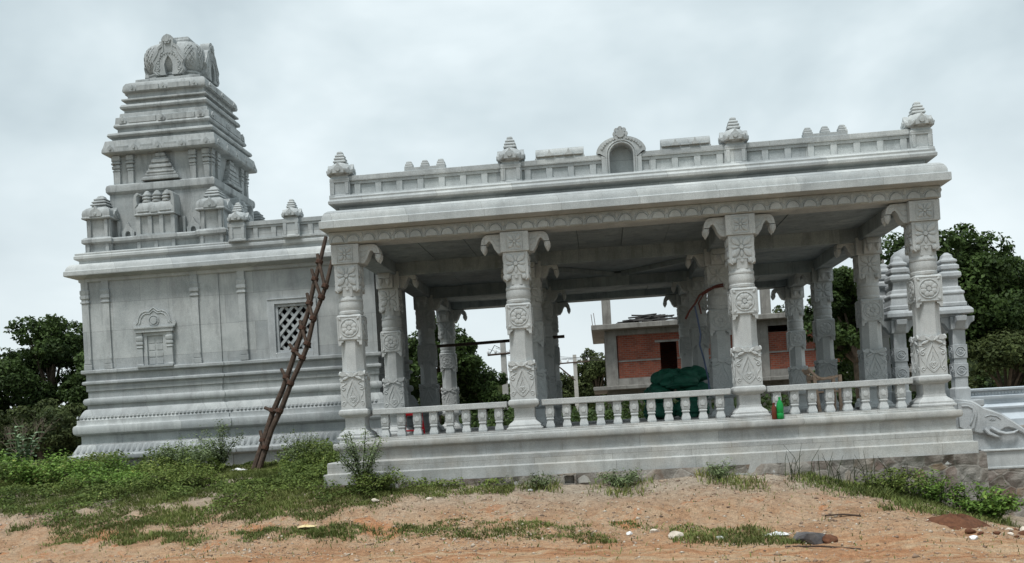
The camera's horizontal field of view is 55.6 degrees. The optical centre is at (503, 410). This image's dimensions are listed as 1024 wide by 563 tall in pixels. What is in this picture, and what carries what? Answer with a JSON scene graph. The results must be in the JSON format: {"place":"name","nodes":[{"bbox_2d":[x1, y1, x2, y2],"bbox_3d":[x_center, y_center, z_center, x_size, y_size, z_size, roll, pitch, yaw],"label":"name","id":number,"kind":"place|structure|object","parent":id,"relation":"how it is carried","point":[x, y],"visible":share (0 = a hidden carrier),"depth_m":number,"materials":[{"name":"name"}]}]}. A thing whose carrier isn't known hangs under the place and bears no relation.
{"place":"outdoors","nodes":[
{"label":"outdoors","id":0,"kind":"place"},
{"bbox_2d":[406,413,424,433],"bbox_3d":[-1.704,0.240,18.160,0.422,0.421,0.415,-3,0,6],"label":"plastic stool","id":1,"kind":"object","parent":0,"point":[411,414],"visible":0.2,"depth_m":18.27,"materials":[{"name":"red plastic"}]},
{"bbox_2d":[0,460,1022,562],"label":"grass","id":2,"kind":"structure","parent":0,"point":[281,496],"depth_m":14.81,"materials":[{"name":"green plant"}]},
{"bbox_2d":[0,467,1023,562],"bbox_3d":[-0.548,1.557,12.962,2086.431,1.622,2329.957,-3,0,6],"label":"ground","id":3,"kind":"structure","parent":0,"point":[35,536],"depth_m":13.54,"materials":[{"name":"brown soil"}]},
{"bbox_2d":[0,388,17,427],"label":"tree","id":4,"kind":"object","parent":3,"relation":"on","point":[5,403],"visible":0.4,"depth_m":43.19,"materials":[{"name":"green plant"}]},
{"bbox_2d":[0,449,32,477],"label":"weed plant","id":5,"kind":"object","parent":3,"relation":"on","point":[6,458],"visible":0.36,"depth_m":19.75,"materials":[{"name":"green plant"}]},
{"bbox_2d":[4,426,46,462],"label":"milkweed plant","id":6,"kind":"object","parent":3,"relation":"on","point":[18,449],"visible":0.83,"depth_m":20.53,"materials":[{"name":"green plant"}]},
{"bbox_2d":[1,415,58,460],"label":"bare shrub","id":7,"kind":"object","parent":3,"relation":"on","point":[25,432],"visible":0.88,"depth_m":35.98,"materials":[{"name":"plant"}]},
{"bbox_2d":[0,398,86,464],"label":"bush","id":8,"kind":"object","parent":3,"relation":"on","point":[64,424],"visible":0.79,"depth_m":38.25,"materials":[{"name":"green plant"}]},
{"bbox_2d":[0,448,87,486],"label":"weed plant","id":9,"kind":"object","parent":3,"relation":"on","point":[25,470],"visible":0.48,"depth_m":18.52,"materials":[{"name":"green plant"}]},
{"bbox_2d":[0,313,88,460],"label":"tree","id":10,"kind":"object","parent":3,"relation":"on","point":[52,344],"visible":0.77,"depth_m":42.39,"materials":[{"name":"green plant"}]},
{"bbox_2d":[56,350,87,415],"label":"tree","id":11,"kind":"object","parent":3,"relation":"on","point":[74,389],"visible":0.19,"depth_m":41.38,"materials":[{"name":"green plant"}]},
{"bbox_2d":[27,451,144,487],"bbox_3d":[-7.825,1.145,18.366,1.943,0.699,1.727,-3,0,6],"label":"weed plant","id":12,"kind":"object","parent":3,"relation":"on","point":[106,468],"visible":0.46,"depth_m":18.23,"materials":[{"name":"green plant"}]},
{"bbox_2d":[62,465,153,487],"bbox_3d":[-7.029,1.241,17.560,1.578,0.490,1.458,-3,0,6],"label":"weed plant","id":13,"kind":"object","parent":3,"relation":"on","point":[121,474],"visible":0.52,"depth_m":17.36,"materials":[{"name":"green plant"}]},
{"bbox_2d":[125,462,226,489],"bbox_3d":[-5.675,1.165,17.216,1.725,0.493,1.689,-3,0,6],"label":"weed plant","id":14,"kind":"object","parent":3,"relation":"on","point":[182,479],"visible":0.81,"depth_m":16.92,"materials":[{"name":"green plant"}]},
{"bbox_2d":[140,433,229,470],"bbox_3d":[-6.236,0.852,19.166,1.737,0.834,1.465,-3,0,6],"label":"weed plant","id":15,"kind":"object","parent":3,"relation":"on","point":[180,452],"visible":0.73,"depth_m":18.88,"materials":[{"name":"green plant"}]},
{"bbox_2d":[188,419,250,468],"bbox_3d":[-5.717,0.676,19.483,1.071,1.083,1.032,-4,-1,40],"label":"weed plant","id":16,"kind":"object","parent":3,"relation":"on","point":[222,456],"visible":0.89,"depth_m":19.35,"materials":[{"name":"green plant"}]},
{"bbox_2d":[63,34,419,470],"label":"shrine building","id":17,"kind":"structure","parent":3,"relation":"on","point":[190,272],"depth_m":20.86,"materials":[{"name":"stone"}]},
{"bbox_2d":[267,296,319,358],"bbox_3d":[-4.460,-1.754,20.654,1.130,1.295,0.172,-3,0,6],"label":"lattice window","id":18,"kind":"structure","parent":17,"relation":"in","point":[275,345],"depth_m":20.65,"materials":[{"name":"stone"}]},
{"bbox_2d":[0,438,513,526],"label":"ground cover","id":19,"kind":"object","parent":3,"relation":"on","point":[301,465],"visible":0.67,"depth_m":16.92,"materials":[{"name":"green plant"}]},
{"bbox_2d":[251,236,332,469],"bbox_3d":[-4.253,-1.155,19.515,1.944,4.851,0.415,-3,-1,-28],"label":"bamboo ladder","id":20,"kind":"object","parent":3,"relation":"on","point":[266,435],"visible":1,"depth_m":19.51,"materials":[{"name":"brown wood"}]},
{"bbox_2d":[271,427,334,466],"bbox_3d":[-3.768,0.743,18.811,1.313,0.890,1.343,-3,0,6],"label":"weed plant","id":21,"kind":"object","parent":3,"relation":"on","point":[300,444],"visible":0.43,"depth_m":18.69,"materials":[{"name":"green plant"}]},
{"bbox_2d":[297,524,316,527],"bbox_3d":[-2.882,1.685,14.256,0.284,0.040,0.196,-3,0,6],"label":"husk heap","id":22,"kind":"object","parent":3,"relation":"on","point":[306,525],"visible":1,"depth_m":14.22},
{"bbox_2d":[292,444,338,463],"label":"weed plant","id":23,"kind":"object","parent":3,"relation":"on","point":[303,454],"visible":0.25,"depth_m":18.34,"materials":[{"name":"green plant"}]},
{"bbox_2d":[305,455,338,475],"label":"weed plant","id":24,"kind":"object","parent":3,"relation":"on","point":[314,461],"visible":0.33,"depth_m":17.64,"materials":[{"name":"green plant"}]},
{"bbox_2d":[333,425,387,485],"bbox_3d":[-2.316,0.791,15.767,0.880,1.088,0.741,-3,0,6],"label":"weed plant","id":25,"kind":"object","parent":3,"relation":"on","point":[356,462],"visible":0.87,"depth_m":15.71,"materials":[{"name":"green plant"}]},
{"bbox_2d":[340,466,405,491],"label":"weed plant","id":26,"kind":"object","parent":3,"relation":"on","point":[373,482],"visible":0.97,"depth_m":15.45,"materials":[{"name":"green plant"}]},
{"bbox_2d":[408,315,487,423],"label":"tree","id":27,"kind":"object","parent":3,"relation":"on","point":[469,358],"visible":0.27,"depth_m":41.10,"materials":[{"name":"green plant"}]},
{"bbox_2d":[457,365,510,426],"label":"tree","id":28,"kind":"object","parent":3,"relation":"on","point":[484,388],"visible":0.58,"depth_m":42.06,"materials":[{"name":"green plant"}]},
{"bbox_2d":[487,343,509,415],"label":"utility pole","id":29,"kind":"object","parent":3,"relation":"on","point":[503,353],"visible":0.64,"depth_m":46.51,"materials":[{"name":"concrete"}]},
{"bbox_2d":[0,370,1007,463],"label":"scrub","id":30,"kind":"object","parent":3,"relation":"on","point":[575,417],"visible":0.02,"depth_m":38.95,"materials":[{"name":"green plant"}]},
{"bbox_2d":[2,357,1023,439],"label":"woods","id":31,"kind":"object","parent":3,"relation":"on","point":[972,364],"visible":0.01,"depth_m":91.39,"materials":[{"name":"green plant"}]},
{"bbox_2d":[522,470,559,487],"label":"weed plant","id":32,"kind":"object","parent":3,"relation":"on","point":[539,480],"visible":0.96,"depth_m":15.40,"materials":[{"name":"green plant"}]},
{"bbox_2d":[560,371,580,409],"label":"tree","id":33,"kind":"object","parent":3,"relation":"on","point":[567,381],"visible":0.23,"depth_m":77.29,"materials":[{"name":"green plant"}]},
{"bbox_2d":[560,355,589,409],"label":"utility pole","id":34,"kind":"object","parent":3,"relation":"on","point":[575,378],"visible":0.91,"depth_m":66.11,"materials":[{"name":"concrete"}]},
{"bbox_2d":[573,348,606,403],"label":"tree","id":35,"kind":"object","parent":3,"relation":"on","point":[592,373],"visible":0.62,"depth_m":75.22,"materials":[{"name":"green plant"}]},
{"bbox_2d":[595,467,644,487],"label":"weed plant","id":36,"kind":"object","parent":3,"relation":"on","point":[625,480],"visible":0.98,"depth_m":15.33,"materials":[{"name":"green plant"}]},
{"bbox_2d":[319,102,988,510],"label":"pillared hall","id":37,"kind":"structure","parent":3,"relation":"on","point":[539,244],"depth_m":16.18,"materials":[{"name":"stone"}]},
{"bbox_2d":[436,335,564,347],"bbox_3d":[-0.220,-1.704,24.043,3.481,0.118,0.096,-3,0,6],"label":"wooden pole","id":38,"kind":"object","parent":37,"relation":"attached to","point":[484,342],"visible":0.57,"depth_m":24.06,"materials":[{"name":"brown wood"}]},
{"bbox_2d":[562,473,576,484],"bbox_3d":[1.075,1.105,15.702,0.220,0.180,0.120,-3,0,6],"label":"drain outlet","id":39,"kind":"object","parent":37,"relation":"attached to","point":[568,474],"visible":0.98,"depth_m":15.65,"materials":[{"name":"grey concrete"}]},
{"bbox_2d":[643,402,676,418],"bbox_3d":[3.352,-0.025,20.737,0.794,0.488,0.584,-3,-1,-27],"label":"sack","id":40,"kind":"object","parent":37,"relation":"on","point":[659,411],"visible":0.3,"depth_m":20.51,"materials":[{"name":"green fabric"}]},
{"bbox_2d":[644,383,674,402],"bbox_3d":[3.311,-0.352,20.692,0.705,0.518,0.665,-3,0,6],"label":"sack","id":41,"kind":"object","parent":40,"relation":"on","point":[654,388],"visible":0.52,"depth_m":20.47,"materials":[{"name":"green fabric"}]},
{"bbox_2d":[650,368,680,384],"bbox_3d":[3.578,-0.717,20.737,0.834,0.388,0.522,-3,-1,-26],"label":"sack","id":42,"kind":"object","parent":41,"relation":"on","point":[658,376],"visible":0.56,"depth_m":20.57,"materials":[{"name":"green fabric"}]},
{"bbox_2d":[674,398,709,416],"bbox_3d":[4.011,-0.048,20.675,0.774,0.511,0.656,-3,0,6],"label":"sack","id":43,"kind":"object","parent":37,"relation":"on","point":[694,410],"visible":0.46,"depth_m":20.41,"materials":[{"name":"green fabric"}]},
{"bbox_2d":[675,381,710,400],"bbox_3d":[4.047,-0.411,20.696,0.767,0.394,0.604,-3,0,6],"label":"sack","id":44,"kind":"object","parent":43,"relation":"on","point":[702,385],"visible":0.31,"depth_m":20.48,"materials":[{"name":"green fabric"}]},
{"bbox_2d":[660,375,698,388],"bbox_3d":[3.714,-0.610,20.547,0.812,0.327,0.562,-3,0,6],"label":"sack","id":45,"kind":"object","parent":44,"relation":"on","point":[678,381],"visible":0.99,"depth_m":20.36,"materials":[{"name":"green fabric"}]},
{"bbox_2d":[679,365,709,381],"bbox_3d":[4.049,-0.772,20.703,0.668,0.390,0.626,-3,0,6],"label":"sack","id":46,"kind":"object","parent":44,"relation":"on","point":[698,373],"visible":0.63,"depth_m":20.48,"materials":[{"name":"green fabric"}]},
{"bbox_2d":[685,283,723,318],"bbox_3d":[3.950,-2.148,19.087,0.793,0.669,0.098,-3,0,6],"label":"cable","id":47,"kind":"object","parent":37,"relation":"hanging from","point":[707,291],"visible":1,"depth_m":19.06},
{"bbox_2d":[694,306,709,389],"bbox_3d":[3.908,-1.181,19.058,0.224,1.763,0.050,-3,0,6],"label":"cable","id":48,"kind":"object","parent":47,"relation":"hanging from","point":[701,348],"visible":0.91,"depth_m":19.05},
{"bbox_2d":[771,403,776,419],"bbox_3d":[4.379,0.007,15.699,0.080,0.270,0.080,-3,0,6],"label":"bottle","id":49,"kind":"object","parent":37,"relation":"on","point":[774,411],"visible":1,"depth_m":15.67,"materials":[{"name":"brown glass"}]},
{"bbox_2d":[776,397,783,418],"bbox_3d":[4.471,-0.043,15.690,0.112,0.358,0.112,-3,0,6],"label":"bottle","id":50,"kind":"object","parent":37,"relation":"on","point":[780,409],"visible":1,"depth_m":15.65,"materials":[{"name":"green plastic"}]},
{"bbox_2d":[802,368,842,411],"bbox_3d":[5.782,-0.380,17.597,0.583,0.796,0.570,-3,0,6],"label":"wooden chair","id":51,"kind":"object","parent":37,"relation":"on","point":[815,378],"visible":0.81,"depth_m":17.34,"materials":[{"name":"brown wood"}]},
{"bbox_2d":[855,398,872,409],"bbox_3d":[6.375,-0.110,17.123,0.299,0.243,0.256,-4,-1,42],"label":"stone block","id":52,"kind":"object","parent":37,"relation":"on","point":[857,404],"depth_m":17.09,"materials":[{"name":"stone"}]},
{"bbox_2d":[668,531,683,538],"bbox_3d":[2.259,1.635,12.722,0.197,0.123,0.144,-4,-1,40],"label":"stone","id":53,"kind":"object","parent":3,"relation":"on","point":[674,533],"visible":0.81,"depth_m":12.69,"materials":[{"name":"beige stone"}]},
{"bbox_2d":[704,457,735,479],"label":"weed plant","id":54,"kind":"object","parent":3,"relation":"on","point":[716,473],"visible":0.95,"depth_m":15.10,"materials":[{"name":"green plant"}]},
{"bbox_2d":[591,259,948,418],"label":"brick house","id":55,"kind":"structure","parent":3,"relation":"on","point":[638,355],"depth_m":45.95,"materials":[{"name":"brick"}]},
{"bbox_2d":[616,313,676,323],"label":"debris heap","id":56,"kind":"object","parent":55,"relation":"on","point":[649,317],"visible":0.84,"depth_m":46.05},
{"bbox_2d":[772,304,784,312],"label":"tree","id":57,"kind":"object","parent":3,"relation":"on","point":[777,308],"visible":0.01,"depth_m":62.82,"materials":[{"name":"green plant"}]},
{"bbox_2d":[767,531,789,535],"bbox_3d":[3.535,1.584,12.593,0.340,0.043,0.221,-3,0,6],"label":"plastic sheet","id":58,"kind":"object","parent":3,"relation":"on","point":[777,533],"visible":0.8,"depth_m":12.56,"materials":[{"name":"white plastic"}]},
{"bbox_2d":[793,532,824,544],"bbox_3d":[3.878,1.609,12.239,0.450,0.178,0.298,-3,0,6],"label":"rock","id":59,"kind":"object","parent":3,"relation":"on","point":[813,538],"visible":0.89,"depth_m":12.13,"materials":[{"name":"grey stone"}]},
{"bbox_2d":[785,545,860,549],"bbox_3d":[3.831,1.643,11.648,0.865,0.070,0.051,-3,-1,16],"label":"stick","id":60,"kind":"object","parent":3,"relation":"on","point":[823,546],"visible":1,"depth_m":11.66,"materials":[{"name":"brown wood"}]},
{"bbox_2d":[822,534,837,543],"bbox_3d":[4.082,1.613,12.123,0.190,0.134,0.130,-3,0,6],"label":"rock","id":61,"kind":"object","parent":3,"relation":"on","point":[828,538],"visible":0.89,"depth_m":12.10,"materials":[{"name":"brown stone"}]},
{"bbox_2d":[825,513,860,516],"bbox_3d":[4.566,1.405,13.056,0.464,0.044,0.051,-3,-1,18],"label":"stick","id":62,"kind":"object","parent":3,"relation":"on","point":[842,514],"visible":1,"depth_m":13.06,"materials":[{"name":"brown wood"}]},
{"bbox_2d":[803,265,912,401],"bbox_3d":[11.802,-1.886,32.366,4.163,6.072,3.728,-3,0,6],"label":"tree","id":63,"kind":"object","parent":3,"relation":"on","point":[846,342],"visible":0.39,"depth_m":32.09,"materials":[{"name":"green plant"}]},
{"bbox_2d":[810,283,912,389],"bbox_3d":[13.389,-2.049,35.169,3.740,5.702,4.694,-3,0,-13],"label":"tree","id":64,"kind":"object","parent":3,"relation":"on","point":[843,369],"depth_m":36.12,"materials":[{"name":"green plant"}]},
{"bbox_2d":[785,443,977,510],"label":"long grass","id":65,"kind":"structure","parent":3,"relation":"on","point":[791,470],"depth_m":14.88,"materials":[{"name":"green plant"}]},
{"bbox_2d":[854,466,928,493],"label":"weed plant","id":66,"kind":"object","parent":3,"relation":"on","point":[900,482],"visible":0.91,"depth_m":14.67,"materials":[{"name":"green plant"}]},
{"bbox_2d":[878,246,983,405],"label":"pavilion","id":67,"kind":"structure","parent":3,"relation":"on","point":[955,321],"depth_m":20.16,"materials":[{"name":"stone"}]},
{"bbox_2d":[904,467,974,504],"bbox_3d":[6.511,1.194,14.844,1.030,0.650,1.051,-3,0,-9],"label":"weed plant","id":68,"kind":"object","parent":3,"relation":"on","point":[935,491],"visible":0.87,"depth_m":14.75,"materials":[{"name":"green plant"}]},
{"bbox_2d":[880,222,1023,359],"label":"tree","id":69,"kind":"object","parent":3,"relation":"on","point":[984,270],"visible":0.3,"depth_m":32.05,"materials":[{"name":"green plant"}]},
{"bbox_2d":[924,513,990,529],"bbox_3d":[5.948,1.486,12.750,0.980,0.280,0.709,-3,0,6],"label":"soil heap","id":70,"kind":"object","parent":3,"relation":"on","point":[955,521],"visible":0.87,"depth_m":12.62,"materials":[{"name":"brown soil"}]},
{"bbox_2d":[965,528,976,533],"bbox_3d":[5.909,1.528,12.274,0.146,0.086,0.102,-3,0,-15],"label":"clod","id":71,"kind":"object","parent":3,"relation":"on","point":[969,531],"visible":1,"depth_m":12.25,"materials":[{"name":"red soil"}]},
{"bbox_2d":[969,535,977,539],"bbox_3d":[5.763,1.561,11.890,0.117,0.076,0.101,-3,0,6],"label":"stone","id":72,"kind":"object","parent":3,"relation":"on","point":[973,537],"visible":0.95,"depth_m":11.86,"materials":[{"name":"white stone"}]},
{"bbox_2d":[941,481,1023,519],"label":"weed plant","id":73,"kind":"object","parent":3,"relation":"on","point":[994,508],"visible":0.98,"depth_m":14.28,"materials":[{"name":"green plant"}]},
{"bbox_2d":[947,327,1023,388],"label":"tree","id":74,"kind":"object","parent":3,"relation":"on","point":[1005,349],"visible":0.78,"depth_m":31.00,"materials":[{"name":"green plant"}]},
{"bbox_2d":[949,397,1023,516],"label":"entrance stairs","id":75,"kind":"structure","parent":3,"relation":"on","point":[998,437],"depth_m":15.89,"materials":[{"name":"stone"}]},
{"bbox_2d":[967,256,1023,385],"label":"tree","id":76,"kind":"object","parent":3,"relation":"on","point":[1019,281],"visible":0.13,"depth_m":33.84,"materials":[{"name":"green plant"}]},
{"bbox_2d":[971,386,1023,427],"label":"moulded wall","id":77,"kind":"structure","parent":3,"relation":"on","point":[1008,402],"depth_m":24.29,"materials":[{"name":"grey paint"}]},
{"bbox_2d":[0,0,1023,408],"label":"sky","id":78,"kind":"structure","parent":0,"point":[385,85],"materials":[{"name":"white"}]},
{"bbox_2d":[784,406,789,413],"bbox_3d":[4.992,-0.004,17.175,0.197,0.152,0.200,-3,-1,-33],"label":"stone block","id":79,"kind":"object","parent":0,"point":[786,409],"depth_m":17.09,"materials":[{"name":"stone"}]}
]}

